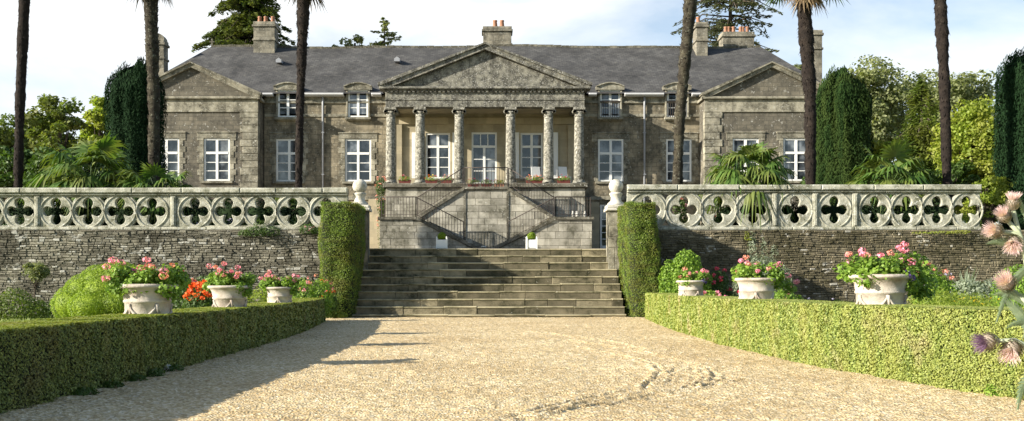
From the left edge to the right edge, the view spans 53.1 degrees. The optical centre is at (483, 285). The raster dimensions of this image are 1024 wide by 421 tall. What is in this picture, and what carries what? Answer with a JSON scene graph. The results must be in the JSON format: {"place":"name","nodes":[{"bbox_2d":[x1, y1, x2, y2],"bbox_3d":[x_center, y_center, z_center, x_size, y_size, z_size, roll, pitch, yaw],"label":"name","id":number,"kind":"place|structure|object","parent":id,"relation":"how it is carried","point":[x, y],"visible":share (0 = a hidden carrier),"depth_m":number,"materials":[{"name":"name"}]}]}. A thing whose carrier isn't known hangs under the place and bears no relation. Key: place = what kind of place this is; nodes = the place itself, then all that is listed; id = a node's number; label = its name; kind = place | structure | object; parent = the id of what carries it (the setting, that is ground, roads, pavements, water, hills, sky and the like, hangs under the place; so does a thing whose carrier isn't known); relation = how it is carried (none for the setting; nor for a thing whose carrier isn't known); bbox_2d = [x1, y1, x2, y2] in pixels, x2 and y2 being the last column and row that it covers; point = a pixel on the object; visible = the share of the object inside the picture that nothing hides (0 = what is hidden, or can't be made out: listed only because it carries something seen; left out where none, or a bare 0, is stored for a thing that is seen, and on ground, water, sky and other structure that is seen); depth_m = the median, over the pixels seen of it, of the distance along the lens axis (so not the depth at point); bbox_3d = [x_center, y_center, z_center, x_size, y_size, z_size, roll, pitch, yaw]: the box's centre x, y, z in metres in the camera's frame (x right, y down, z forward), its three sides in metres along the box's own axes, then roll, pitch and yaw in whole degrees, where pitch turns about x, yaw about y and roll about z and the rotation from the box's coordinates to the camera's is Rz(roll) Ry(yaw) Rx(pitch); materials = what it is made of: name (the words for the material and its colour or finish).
{"place":"outdoors","nodes":[
{"label":"outdoors","id":0,"kind":"place"},
{"bbox_2d":[0,315,61,321],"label":"grass","id":1,"kind":"structure","parent":0,"point":[14,319],"depth_m":26.34,"materials":[{"name":"green plant"}]},
{"bbox_2d":[370,248,605,248],"bbox_3d":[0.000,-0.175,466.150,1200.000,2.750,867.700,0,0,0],"label":"terrace ground","id":2,"kind":"structure","parent":0,"point":[488,248],"depth_m":40.79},
{"bbox_2d":[0,145,32,204],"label":"garden tree","id":3,"kind":"object","parent":2,"relation":"on","point":[6,165],"visible":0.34,"depth_m":46.66,"materials":[{"name":"green plant"}]},
{"bbox_2d":[0,119,36,173],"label":"garden tree","id":4,"kind":"object","parent":2,"relation":"on","point":[6,135],"visible":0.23,"depth_m":59.23,"materials":[{"name":"green plant"}]},
{"bbox_2d":[13,0,30,208],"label":"tall palm","id":5,"kind":"object","parent":2,"relation":"on","point":[22,41],"visible":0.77,"depth_m":34.37,"materials":[{"name":"brown plant"}]},
{"bbox_2d":[0,112,69,155],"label":"garden tree","id":6,"kind":"object","parent":2,"relation":"on","point":[11,121],"visible":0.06,"depth_m":60.59,"materials":[{"name":"green plant"}]},
{"bbox_2d":[24,93,87,202],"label":"garden tree","id":7,"kind":"object","parent":2,"relation":"on","point":[54,121],"visible":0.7,"depth_m":57.36,"materials":[{"name":"green plant"}]},
{"bbox_2d":[23,146,106,203],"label":"garden tree","id":8,"kind":"object","parent":2,"relation":"on","point":[34,166],"visible":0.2,"depth_m":45.39,"materials":[{"name":"green plant"}]},
{"bbox_2d":[26,132,142,217],"bbox_3d":[-13.258,-3.107,34.400,4.318,4.025,4.262,0,0,0],"label":"fan palm","id":9,"kind":"object","parent":2,"relation":"on","point":[104,151],"visible":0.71,"depth_m":33.60,"materials":[{"name":"green plant"}]},
{"bbox_2d":[75,95,109,198],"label":"garden tree","id":10,"kind":"object","parent":2,"relation":"on","point":[93,118],"visible":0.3,"depth_m":69.00,"materials":[{"name":"green plant"}]},
{"bbox_2d":[102,56,168,187],"bbox_3d":[-13.133,-4.949,38.492,2.412,7.361,2.353,0,0,0],"label":"columnar yew","id":11,"kind":"object","parent":2,"relation":"on","point":[125,97],"visible":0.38,"depth_m":37.71,"materials":[{"name":"green plant"}]},
{"bbox_2d":[127,0,173,186],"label":"tall palm","id":12,"kind":"object","parent":2,"relation":"on","point":[152,47],"visible":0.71,"depth_m":35.33,"materials":[{"name":"brown plant"}]},
{"bbox_2d":[115,162,199,223],"bbox_3d":[-10.610,-2.600,33.344,3.034,2.921,3.212,0,0,0],"label":"fan palm","id":13,"kind":"object","parent":2,"relation":"on","point":[149,172],"visible":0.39,"depth_m":32.90,"materials":[{"name":"green plant"}]},
{"bbox_2d":[0,198,331,225],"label":"evergreen hedge","id":14,"kind":"object","parent":2,"relation":"on","point":[57,211],"visible":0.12,"depth_m":32.72,"materials":[{"name":"green plant"}]},
{"bbox_2d":[191,0,295,52],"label":"garden conifer","id":15,"kind":"object","parent":2,"relation":"on","point":[235,28],"visible":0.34,"depth_m":70.75,"materials":[{"name":"green plant"}]},
{"bbox_2d":[271,0,326,200],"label":"tall palm","id":16,"kind":"object","parent":2,"relation":"on","point":[303,14],"visible":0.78,"depth_m":34.38,"materials":[{"name":"brown plant"}]},
{"bbox_2d":[339,34,363,45],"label":"garden tree","id":17,"kind":"object","parent":2,"relation":"on","point":[357,38],"visible":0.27,"depth_m":73.63,"materials":[{"name":"green plant"}]},
{"bbox_2d":[367,17,402,45],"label":"garden conifer","id":18,"kind":"object","parent":2,"relation":"on","point":[385,22],"visible":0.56,"depth_m":75.88,"materials":[{"name":"green plant"}]},
{"bbox_2d":[436,236,447,248],"bbox_3d":[-1.323,-1.351,32.350,0.354,0.402,0.354,0,0,0],"label":"planter box","id":19,"kind":"object","parent":2,"relation":"on","point":[441,243],"visible":0.98,"depth_m":32.19,"materials":[{"name":"white paint"}]},
{"bbox_2d":[378,167,593,247],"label":"double staircase","id":20,"kind":"structure","parent":2,"relation":"on","point":[464,215],"depth_m":44.89,"materials":[{"name":"stone"}]},
{"bbox_2d":[158,16,823,247],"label":"country house","id":21,"kind":"structure","parent":2,"relation":"on","point":[598,119],"depth_m":48.95,"materials":[{"name":"stone"}]},
{"bbox_2d":[161,132,185,182],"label":"window","id":22,"kind":"structure","parent":21,"relation":"in","point":[175,148],"depth_m":47.83,"materials":[{"name":"white paint"}]},
{"bbox_2d":[197,132,236,182],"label":"window","id":23,"kind":"structure","parent":21,"relation":"in","point":[216,161],"depth_m":47.84,"materials":[{"name":"white paint"}]},
{"bbox_2d":[274,90,295,119],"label":"window","id":24,"kind":"structure","parent":21,"relation":"in","point":[287,108],"depth_m":48.95,"materials":[{"name":"white paint"}]},
{"bbox_2d":[269,132,308,183],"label":"window","id":25,"kind":"structure","parent":21,"relation":"in","point":[282,150],"depth_m":49.02,"materials":[{"name":"white paint"}]},
{"bbox_2d":[338,132,377,183],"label":"window","id":26,"kind":"structure","parent":21,"relation":"in","point":[357,150],"depth_m":49.04,"materials":[{"name":"white paint"}]},
{"bbox_2d":[345,90,370,119],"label":"window","id":27,"kind":"structure","parent":21,"relation":"in","point":[357,108],"depth_m":48.93,"materials":[{"name":"white paint"}]},
{"bbox_2d":[375,176,386,247],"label":"climbing rose","id":28,"kind":"object","parent":21,"relation":"attached to","point":[380,189],"visible":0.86,"depth_m":46.22,"materials":[{"name":"green plant"}]},
{"bbox_2d":[425,133,452,180],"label":"window","id":29,"kind":"structure","parent":21,"relation":"in","point":[437,144],"depth_m":49.11,"materials":[{"name":"white paint"}]},
{"bbox_2d":[472,132,496,182],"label":"glazed door","id":30,"kind":"structure","parent":21,"relation":"in","point":[484,144],"depth_m":49.11,"materials":[{"name":"white paint"}]},
{"bbox_2d":[518,133,542,180],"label":"window","id":31,"kind":"structure","parent":21,"relation":"in","point":[531,144],"depth_m":49.11,"materials":[{"name":"white paint"}]},
{"bbox_2d":[600,205,605,247],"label":"glazed door","id":32,"kind":"structure","parent":21,"relation":"in","point":[602,214],"depth_m":49.07,"materials":[{"name":"white paint"}]},
{"bbox_2d":[597,90,622,119],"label":"window","id":33,"kind":"structure","parent":21,"relation":"in","point":[609,108],"depth_m":48.92,"materials":[{"name":"white paint"}]},
{"bbox_2d":[591,132,629,183],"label":"window","id":34,"kind":"structure","parent":21,"relation":"in","point":[610,163],"depth_m":49.02,"materials":[{"name":"white paint"}]},
{"bbox_2d":[664,90,689,119],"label":"window","id":35,"kind":"structure","parent":21,"relation":"in","point":[671,97],"depth_m":48.92,"materials":[{"name":"white paint"}]},
{"bbox_2d":[659,132,698,183],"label":"window","id":36,"kind":"structure","parent":21,"relation":"in","point":[667,140],"depth_m":48.98,"materials":[{"name":"white paint"}]},
{"bbox_2d":[726,132,765,181],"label":"window","id":37,"kind":"structure","parent":21,"relation":"in","point":[738,139],"depth_m":47.77,"materials":[{"name":"white paint"}]},
{"bbox_2d":[776,132,804,182],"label":"window","id":38,"kind":"structure","parent":21,"relation":"in","point":[792,146],"depth_m":47.86,"materials":[{"name":"white paint"}]},
{"bbox_2d":[672,197,686,222],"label":"terrace shrub","id":39,"kind":"object","parent":2,"relation":"on","point":[683,210],"visible":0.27,"depth_m":32.26,"materials":[{"name":"green plant"}]},
{"bbox_2d":[671,0,697,214],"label":"tall palm","id":40,"kind":"object","parent":2,"relation":"on","point":[689,7],"visible":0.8,"depth_m":34.35,"materials":[{"name":"brown plant"}]},
{"bbox_2d":[670,0,782,52],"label":"garden conifer","id":41,"kind":"object","parent":2,"relation":"on","point":[714,31],"visible":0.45,"depth_m":65.11,"materials":[{"name":"green plant"}]},
{"bbox_2d":[693,142,802,229],"bbox_3d":[8.418,-2.857,32.610,3.270,3.502,3.422,0,0,23],"label":"fan palm","id":42,"kind":"object","parent":2,"relation":"on","point":[753,174],"visible":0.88,"depth_m":31.90,"materials":[{"name":"green plant"}]},
{"bbox_2d":[762,0,850,184],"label":"tall palm","id":43,"kind":"object","parent":2,"relation":"on","point":[806,42],"visible":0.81,"depth_m":35.33,"materials":[{"name":"brown plant"}]},
{"bbox_2d":[710,197,955,225],"bbox_3d":[11.307,-2.014,33.098,8.068,1.868,1.538,0,0,0],"label":"evergreen hedge","id":44,"kind":"object","parent":2,"relation":"on","point":[833,210],"visible":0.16,"depth_m":32.76,"materials":[{"name":"green plant"}]},
{"bbox_2d":[815,65,874,210],"bbox_3d":[13.501,-4.834,38.524,2.423,7.139,2.349,0,0,0],"label":"columnar yew","id":45,"kind":"object","parent":2,"relation":"on","point":[844,103],"visible":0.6,"depth_m":37.74,"materials":[{"name":"green plant"}]},
{"bbox_2d":[848,55,914,163],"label":"garden tree","id":46,"kind":"object","parent":2,"relation":"on","point":[884,123],"visible":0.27,"depth_m":64.43,"materials":[{"name":"green plant"}]},
{"bbox_2d":[868,139,895,207],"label":"garden tree","id":47,"kind":"object","parent":2,"relation":"on","point":[877,148],"visible":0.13,"depth_m":49.59,"materials":[{"name":"green plant"}]},
{"bbox_2d":[844,137,937,215],"bbox_3d":[13.454,-3.007,33.989,3.471,3.686,3.794,0,0,0],"label":"fan palm","id":48,"kind":"object","parent":2,"relation":"on","point":[899,151],"visible":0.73,"depth_m":33.58,"materials":[{"name":"green plant"}]},
{"bbox_2d":[886,68,938,162],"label":"garden tree","id":49,"kind":"object","parent":2,"relation":"on","point":[913,80],"visible":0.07,"depth_m":68.85,"materials":[{"name":"green plant"}]},
{"bbox_2d":[892,73,965,221],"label":"garden conifer","id":50,"kind":"object","parent":2,"relation":"on","point":[917,128],"visible":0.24,"depth_m":47.65,"materials":[{"name":"green plant"}]},
{"bbox_2d":[934,0,952,210],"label":"tall palm","id":51,"kind":"object","parent":2,"relation":"on","point":[941,29],"visible":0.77,"depth_m":34.36,"materials":[{"name":"brown plant"}]},
{"bbox_2d":[909,69,996,219],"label":"garden tree","id":52,"kind":"object","parent":2,"relation":"on","point":[961,88],"visible":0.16,"depth_m":63.00,"materials":[{"name":"green plant"}]},
{"bbox_2d":[928,159,980,207],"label":"garden tree","id":53,"kind":"object","parent":2,"relation":"on","point":[959,168],"visible":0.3,"depth_m":42.37,"materials":[{"name":"green plant"}]},
{"bbox_2d":[925,94,998,224],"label":"garden tree","id":54,"kind":"object","parent":2,"relation":"on","point":[972,135],"visible":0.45,"depth_m":43.13,"materials":[{"name":"green plant"}]},
{"bbox_2d":[960,175,1015,229],"bbox_3d":[17.911,-2.583,36.003,1.754,2.572,2.128,0,0,0],"label":"garden tree","id":55,"kind":"object","parent":2,"relation":"on","point":[994,198],"visible":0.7,"depth_m":35.64,"materials":[{"name":"green plant"}]},
{"bbox_2d":[991,46,1023,229],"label":"columnar yew","id":56,"kind":"object","parent":2,"relation":"on","point":[1008,138],"visible":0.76,"depth_m":35.58,"materials":[{"name":"green plant"}]},
{"bbox_2d":[0,317,1023,420],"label":"gravel path","id":57,"kind":"structure","parent":0,"point":[490,369],"depth_m":9.23,"materials":[{"name":"beige gravel"}]},
{"bbox_2d":[69,364,183,395],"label":"weeds","id":58,"kind":"object","parent":57,"relation":"on","point":[157,372],"visible":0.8,"depth_m":9.50,"materials":[{"name":"green plant"}]},
{"bbox_2d":[0,297,325,413],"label":"clipped hedge","id":59,"kind":"object","parent":57,"relation":"on","point":[46,360],"visible":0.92,"depth_m":9.52,"materials":[{"name":"green plant"}]},
{"bbox_2d":[120,284,178,313],"bbox_3d":[-3.660,0.287,11.150,0.650,0.615,0.650,0,0,-23],"label":"garden urn","id":60,"kind":"object","parent":59,"relation":"on","point":[150,301],"visible":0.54,"depth_m":10.92,"materials":[{"name":"stone"}]},
{"bbox_2d":[101,257,191,302],"bbox_3d":[-3.647,-0.066,11.136,0.876,0.502,0.674,0,0,0],"label":"geranium","id":61,"kind":"object","parent":60,"relation":"in","point":[147,273],"visible":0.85,"depth_m":10.96,"materials":[{"name":"green plant"}]},
{"bbox_2d":[207,285,249,306],"bbox_3d":[-3.649,0.288,14.700,0.617,0.584,0.618,0,0,16],"label":"garden urn","id":62,"kind":"object","parent":59,"relation":"on","point":[225,296],"visible":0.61,"depth_m":14.48,"materials":[{"name":"stone"}]},
{"bbox_2d":[202,261,258,297],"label":"geranium","id":63,"kind":"object","parent":62,"relation":"in","point":[221,277],"visible":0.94,"depth_m":14.57,"materials":[{"name":"green plant"}]},
{"bbox_2d":[317,279,338,317],"bbox_3d":[-4.316,0.362,28.126,0.734,1.112,0.809,0,0,0],"label":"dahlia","id":64,"kind":"object","parent":57,"relation":"on","point":[333,310],"visible":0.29,"depth_m":27.96,"materials":[{"name":"green plant"}]},
{"bbox_2d":[970,298,1023,411],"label":"cardoon","id":65,"kind":"object","parent":57,"relation":"on","point":[1013,348],"visible":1,"depth_m":3.90,"materials":[{"name":"pink plant"}]},
{"bbox_2d":[980,191,1023,323],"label":"cardoon","id":66,"kind":"object","parent":57,"relation":"on","point":[1007,282],"visible":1,"depth_m":3.90,"materials":[{"name":"pink plant"}]},
{"bbox_2d":[0,0,1023,224],"label":"sky","id":67,"kind":"structure","parent":0,"point":[75,45],"materials":[{"name":"white"}]},
{"label":"flower bed soil","id":68,"kind":"structure","parent":0,"visible":0},
{"bbox_2d":[171,270,199,308],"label":"flowering bush","id":69,"kind":"object","parent":68,"relation":"on","point":[177,302],"visible":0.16,"depth_m":22.26,"materials":[{"name":"green plant"}]},
{"bbox_2d":[247,286,267,302],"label":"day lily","id":70,"kind":"object","parent":68,"relation":"on","point":[258,295],"visible":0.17,"depth_m":21.91,"materials":[{"name":"green plant"}]},
{"bbox_2d":[292,274,334,315],"bbox_3d":[-4.455,0.311,25.582,1.493,1.230,0.964,0,0,0],"label":"mixed border","id":71,"kind":"object","parent":68,"relation":"on","point":[315,293],"visible":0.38,"depth_m":25.44,"materials":[{"name":"green plant"}]},
{"bbox_2d":[317,201,365,317],"bbox_3d":[-4.124,-0.746,29.980,1.305,3.366,2.808,0,0,0],"label":"yew hedge","id":72,"kind":"object","parent":68,"relation":"on","point":[341,245],"visible":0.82,"depth_m":28.83,"materials":[{"name":"green plant"}]},
{"bbox_2d":[353,179,371,268],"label":"gate pier","id":73,"kind":"structure","parent":68,"relation":"on","point":[359,187],"depth_m":31.24,"materials":[{"name":"stone"}]},
{"bbox_2d":[604,179,623,285],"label":"gate pier","id":74,"kind":"structure","parent":68,"relation":"on","point":[615,202],"depth_m":31.15,"materials":[{"name":"stone"}]},
{"bbox_2d":[616,200,663,316],"bbox_3d":[4.605,-0.748,30.003,1.323,3.370,2.782,0,0,0],"label":"yew hedge","id":75,"kind":"object","parent":68,"relation":"on","point":[638,250],"visible":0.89,"depth_m":28.86,"materials":[{"name":"green plant"}]},
{"bbox_2d":[658,249,707,293],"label":"green shrub","id":76,"kind":"object","parent":68,"relation":"on","point":[669,284],"visible":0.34,"depth_m":27.08,"materials":[{"name":"green plant"}]},
{"bbox_2d":[705,267,738,296],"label":"rose bush","id":77,"kind":"object","parent":68,"relation":"on","point":[719,283],"visible":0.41,"depth_m":27.32,"materials":[{"name":"green plant"}]},
{"bbox_2d":[732,231,793,297],"bbox_3d":[7.801,-0.298,28.604,1.753,2.472,1.072,0,0,0],"label":"tall herb","id":78,"kind":"object","parent":68,"relation":"on","point":[754,259],"visible":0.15,"depth_m":28.56,"materials":[{"name":"plant"}]},
{"bbox_2d":[644,292,1023,399],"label":"clipped hedge","id":79,"kind":"object","parent":68,"relation":"on","point":[929,344],"visible":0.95,"depth_m":10.26,"materials":[{"name":"green plant"}]},
{"bbox_2d":[676,280,704,295],"bbox_3d":[4.047,0.188,20.000,0.618,0.584,0.618,0,0,-6],"label":"garden urn","id":80,"kind":"object","parent":79,"relation":"on","point":[695,288],"visible":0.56,"depth_m":19.79,"materials":[{"name":"stone"}]},
{"bbox_2d":[673,266,712,289],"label":"geranium","id":81,"kind":"object","parent":80,"relation":"in","point":[702,275],"visible":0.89,"depth_m":19.87,"materials":[{"name":"green plant"}]},
{"bbox_2d":[734,278,775,298],"bbox_3d":[3.930,0.188,14.750,0.637,0.603,0.637,0,0,-19],"label":"garden urn","id":82,"kind":"object","parent":79,"relation":"on","point":[754,288],"visible":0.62,"depth_m":14.53,"materials":[{"name":"stone"}]},
{"bbox_2d":[730,255,799,293],"bbox_3d":[4.065,-0.162,14.737,0.982,0.558,0.692,0,0,0],"label":"geranium","id":83,"kind":"object","parent":82,"relation":"in","point":[749,270],"visible":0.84,"depth_m":14.57,"materials":[{"name":"green plant"}]},
{"bbox_2d":[849,274,913,304],"bbox_3d":[4.161,0.188,10.750,0.650,0.615,0.650,0,0,38],"label":"garden urn","id":84,"kind":"object","parent":79,"relation":"on","point":[890,289],"visible":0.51,"depth_m":10.53,"materials":[{"name":"stone"}]},
{"bbox_2d":[832,241,938,301],"bbox_3d":[4.272,-0.151,10.729,1.108,0.640,0.656,0,0,0],"label":"geranium","id":85,"kind":"object","parent":84,"relation":"in","point":[865,265],"visible":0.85,"depth_m":10.70,"materials":[{"name":"green plant"}]},
{"bbox_2d":[941,264,989,297],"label":"yucca","id":86,"kind":"object","parent":68,"relation":"on","point":[967,276],"visible":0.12,"depth_m":23.89,"materials":[{"name":"green plant"}]},
{"bbox_2d":[928,277,1010,306],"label":"grey shrub","id":87,"kind":"object","parent":68,"relation":"on","point":[978,287],"visible":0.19,"depth_m":21.83,"materials":[{"name":"grey plant"}]},
{"label":"lawn","id":88,"kind":"structure","parent":0,"visible":0},
{"bbox_2d":[0,287,48,319],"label":"green shrub","id":89,"kind":"object","parent":88,"relation":"on","point":[31,308],"visible":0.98,"depth_m":26.81,"materials":[{"name":"green plant"}]},
{"bbox_2d":[21,261,50,312],"bbox_3d":[-12.263,0.114,28.022,0.814,1.573,0.734,0,0,-37],"label":"slim sapling","id":90,"kind":"object","parent":88,"relation":"on","point":[40,271],"visible":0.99,"depth_m":27.91,"materials":[{"name":"green plant"}]},
{"bbox_2d":[50,260,135,317],"bbox_3d":[-9.751,0.145,25.825,2.507,1.588,1.878,0,0,0],"label":"cloud topiary","id":91,"kind":"object","parent":88,"relation":"on","point":[85,293],"visible":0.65,"depth_m":25.37,"materials":[{"name":"green plant"}]},
{"bbox_2d":[0,230,322,315],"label":"retaining wall","id":92,"kind":"structure","parent":88,"relation":"on","point":[64,256],"depth_m":31.19,"materials":[{"name":"stone"}]},
{"bbox_2d":[0,187,348,229],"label":"stone balustrade","id":93,"kind":"object","parent":92,"relation":"on","point":[174,202],"visible":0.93,"depth_m":31.31,"materials":[{"name":"stone"}]},
{"bbox_2d":[237,219,279,236],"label":"wall plant","id":94,"kind":"object","parent":92,"relation":"attached to","point":[255,228],"depth_m":31.00,"materials":[{"name":"green plant"}]},
{"bbox_2d":[299,224,321,233],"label":"wall plant","id":95,"kind":"object","parent":92,"relation":"on","point":[311,229],"depth_m":30.97,"materials":[{"name":"green plant"}]},
{"bbox_2d":[181,279,212,308],"bbox_3d":[-5.817,0.345,21.522,1.120,0.970,0.835,0,0,0],"label":"dahlia","id":96,"kind":"object","parent":88,"relation":"on","point":[203,297],"visible":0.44,"depth_m":21.36,"materials":[{"name":"orange plant"}]},
{"bbox_2d":[265,287,292,302],"bbox_3d":[-3.639,0.288,18.300,0.566,0.535,0.566,0,0,-36],"label":"garden urn","id":97,"kind":"object","parent":88,"relation":"on","point":[279,295],"visible":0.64,"depth_m":18.10,"materials":[{"name":"stone"}]},
{"bbox_2d":[258,270,299,295],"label":"geranium","id":98,"kind":"object","parent":97,"relation":"in","point":[292,282],"visible":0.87,"depth_m":18.18,"materials":[{"name":"green plant"}]},
{"bbox_2d":[352,249,625,317],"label":"stone steps","id":99,"kind":"structure","parent":88,"relation":"on","point":[543,283],"depth_m":30.22,"materials":[{"name":"grey stone"}]},
{"bbox_2d":[526,236,536,248],"bbox_3d":[1.513,-1.351,32.350,0.354,0.402,0.354,0,0,0],"label":"planter box","id":100,"kind":"object","parent":99,"relation":"on","point":[531,243],"visible":0.98,"depth_m":32.19,"materials":[{"name":"white paint"}]},
{"bbox_2d":[774,288,806,299],"bbox_3d":[5.244,0.378,17.568,0.852,0.762,0.595,0,0,-28],"label":"mixed border","id":101,"kind":"object","parent":88,"relation":"on","point":[781,293],"visible":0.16,"depth_m":17.39,"materials":[{"name":"green plant"}]},
{"bbox_2d":[655,230,1023,304],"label":"retaining wall","id":102,"kind":"structure","parent":88,"relation":"on","point":[810,259],"depth_m":31.19,"materials":[{"name":"stone"}]},
{"bbox_2d":[626,184,983,229],"bbox_3d":[9.837,-2.394,31.400,10.916,1.388,0.440,0,0,0],"label":"stone balustrade","id":103,"kind":"object","parent":102,"relation":"on","point":[853,200],"visible":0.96,"depth_m":31.31,"materials":[{"name":"stone"}]},
{"bbox_2d":[912,230,970,233],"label":"wall plant","id":104,"kind":"object","parent":102,"relation":"on","point":[956,231],"depth_m":30.98,"materials":[{"name":"green plant"}]},
{"bbox_2d":[906,262,958,304],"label":"tall flowers","id":105,"kind":"object","parent":88,"relation":"on","point":[942,282],"visible":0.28,"depth_m":19.87,"materials":[{"name":"green plant"}]},
{"bbox_2d":[906,286,999,306],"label":"shrub","id":106,"kind":"object","parent":88,"relation":"on","point":[966,300],"visible":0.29,"depth_m":15.48,"materials":[{"name":"green plant"}]},
{"bbox_2d":[984,384,1004,395],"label":"weeds","id":107,"kind":"object","parent":88,"relation":"on","point":[987,389],"visible":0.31,"depth_m":8.30,"materials":[{"name":"green plant"}]},
{"bbox_2d":[989,264,1023,307],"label":"green shrub","id":108,"kind":"object","parent":88,"relation":"on","point":[1021,285],"visible":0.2,"depth_m":19.98,"materials":[{"name":"green plant"}]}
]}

